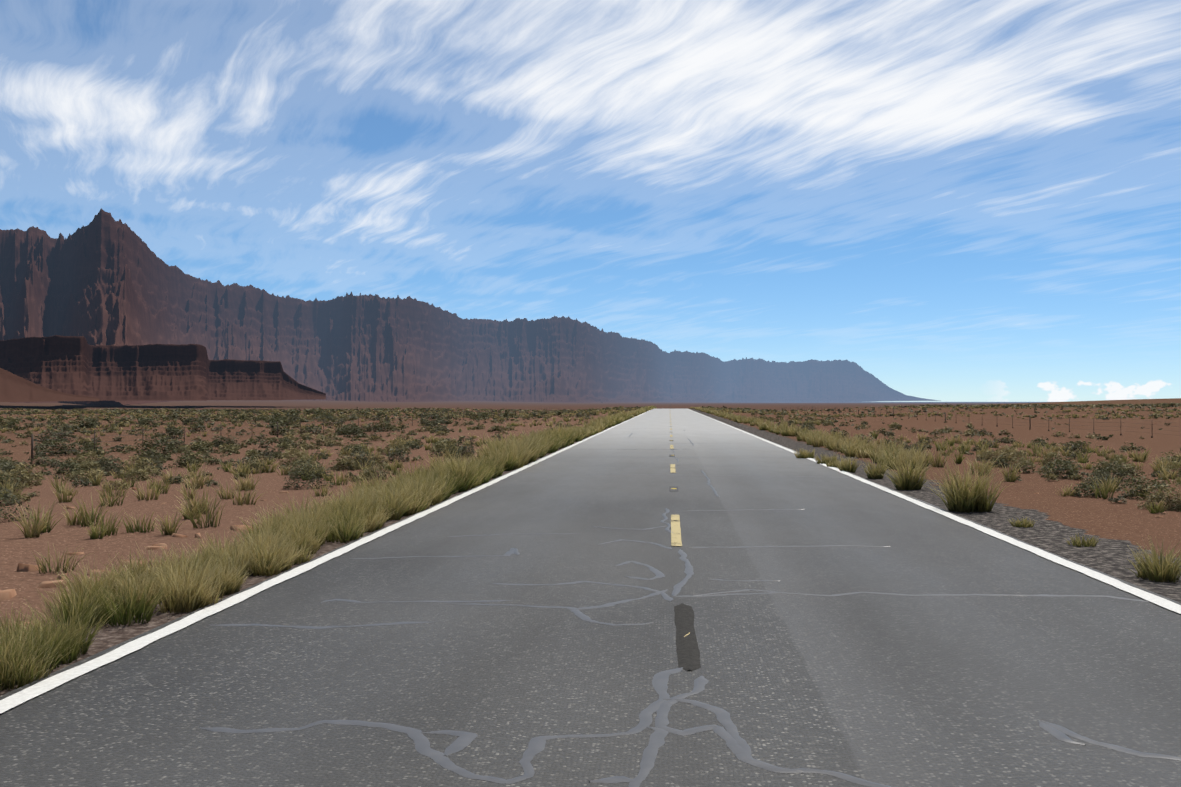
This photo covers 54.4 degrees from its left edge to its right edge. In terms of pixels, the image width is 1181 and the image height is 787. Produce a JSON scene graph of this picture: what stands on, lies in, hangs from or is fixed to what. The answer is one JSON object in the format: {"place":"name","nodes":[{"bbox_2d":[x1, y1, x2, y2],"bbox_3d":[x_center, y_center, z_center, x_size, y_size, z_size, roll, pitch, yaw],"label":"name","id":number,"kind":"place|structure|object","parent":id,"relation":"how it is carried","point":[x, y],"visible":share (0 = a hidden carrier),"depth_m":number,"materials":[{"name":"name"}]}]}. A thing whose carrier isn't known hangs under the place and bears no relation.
{"place":"outdoors","nodes":[
{"label":"outdoors","id":0,"kind":"place"},
{"bbox_2d":[0,368,98,401],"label":"talus hill","id":1,"kind":"structure","parent":0,"point":[14,388],"depth_m":1312.90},
{"bbox_2d":[0,405,656,690],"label":"verge grass","id":2,"kind":"structure","parent":0,"point":[273,545],"depth_m":10.06,"materials":[{"name":"plant"}]},
{"bbox_2d":[0,208,940,405],"bbox_3d":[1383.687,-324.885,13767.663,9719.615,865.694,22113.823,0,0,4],"label":"vermilion cliffs","id":3,"kind":"structure","parent":0,"point":[103,278],"depth_m":8503.34,"materials":[{"name":"brown stone"}]},
{"bbox_2d":[0,409,1180,786],"bbox_3d":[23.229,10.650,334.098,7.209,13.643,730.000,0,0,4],"label":"road","id":4,"kind":"structure","parent":0,"point":[896,689],"depth_m":6.74,"materials":[{"name":"grey asphalt"}]},
{"bbox_2d":[0,410,649,713],"bbox_3d":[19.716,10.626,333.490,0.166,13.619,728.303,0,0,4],"label":"edge line","id":5,"kind":"object","parent":4,"relation":"on","point":[28,693],"visible":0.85,"depth_m":7.95,"materials":[{"name":"white paint"}]},
{"bbox_2d":[669,455,677,490],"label":"marker slots","id":6,"kind":"object","parent":4,"relation":"on","point":[670,487],"visible":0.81,"depth_m":19.69,"materials":[{"name":"grey"}]},
{"bbox_2d":[670,415,681,545],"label":"dashes","id":7,"kind":"object","parent":4,"relation":"on","point":[676,537],"visible":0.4,"depth_m":13.46,"materials":[{"name":"yellow paint"}]},
{"bbox_2d":[674,603,700,670],"bbox_3d":[0.618,1.542,7.420,0.148,0.010,2.107,0,0,4],"label":"tar patch","id":8,"kind":"object","parent":4,"relation":"on","point":[688,652],"visible":1,"depth_m":7.18,"materials":[{"name":"black asphalt"}]},
{"bbox_2d":[200,428,1180,786],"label":"crack sealant","id":9,"kind":"object","parent":4,"relation":"on","point":[738,746],"visible":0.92,"depth_m":5.28,"materials":[{"name":"grey asphalt"}]},
{"bbox_2d":[689,409,1180,613],"bbox_3d":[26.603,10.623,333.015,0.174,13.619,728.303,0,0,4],"label":"edge line","id":10,"kind":"object","parent":4,"relation":"on","point":[1164,603],"visible":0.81,"depth_m":11.39,"materials":[{"name":"white paint"}]},
{"bbox_2d":[0,398,1180,695],"bbox_3d":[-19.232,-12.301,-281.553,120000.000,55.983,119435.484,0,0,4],"label":"ground","id":11,"kind":"structure","parent":0,"point":[1060,522],"depth_m":22.02,"materials":[{"name":"soil"}]},
{"bbox_2d":[0,335,325,400],"bbox_3d":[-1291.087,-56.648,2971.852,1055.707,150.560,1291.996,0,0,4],"label":"mesa","id":12,"kind":"structure","parent":11,"relation":"on","point":[76,365],"depth_m":2915.86,"materials":[{"name":"brown stone"}]},
{"bbox_2d":[0,408,564,456],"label":"shrubs","id":13,"kind":"object","parent":11,"relation":"on","point":[355,429],"visible":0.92,"depth_m":86.26,"materials":[{"name":"green plant"}]},
{"bbox_2d":[31,407,567,460],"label":"fence","id":14,"kind":"object","parent":11,"relation":"on","point":[32,440],"visible":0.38,"depth_m":65.69,"materials":[{"name":"wood"}]},
{"bbox_2d":[0,416,1166,627],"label":"grass tufts","id":15,"kind":"object","parent":11,"relation":"on","point":[7,594],"visible":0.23,"depth_m":10.34,"materials":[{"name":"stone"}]},
{"bbox_2d":[0,402,1180,522],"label":"shrubs","id":16,"kind":"object","parent":11,"relation":"on","point":[80,468],"visible":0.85,"depth_m":42.15,"materials":[{"name":"green plant"}]},
{"bbox_2d":[0,405,1180,573],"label":"desert shrubs","id":17,"kind":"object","parent":11,"relation":"on","point":[198,508],"depth_m":22.65,"materials":[{"name":"green plant"}]},
{"bbox_2d":[689,406,952,469],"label":"verge grass","id":18,"kind":"structure","parent":11,"relation":"on","point":[856,447],"depth_m":34.51,"materials":[{"name":"plant"}]},
{"bbox_2d":[774,406,1180,437],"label":"fence","id":19,"kind":"object","parent":11,"relation":"on","point":[1029,419],"visible":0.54,"depth_m":101.34,"materials":[{"name":"wood"}]},
{"bbox_2d":[793,448,1180,582],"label":"grass tufts","id":20,"kind":"object","parent":11,"relation":"on","point":[960,498],"visible":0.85,"depth_m":15.77,"materials":[{"name":"plant"}]},
{"bbox_2d":[0,0,1180,401],"label":"sky","id":21,"kind":"structure","parent":0,"point":[945,200],"materials":[{"name":"blue"}]}
]}

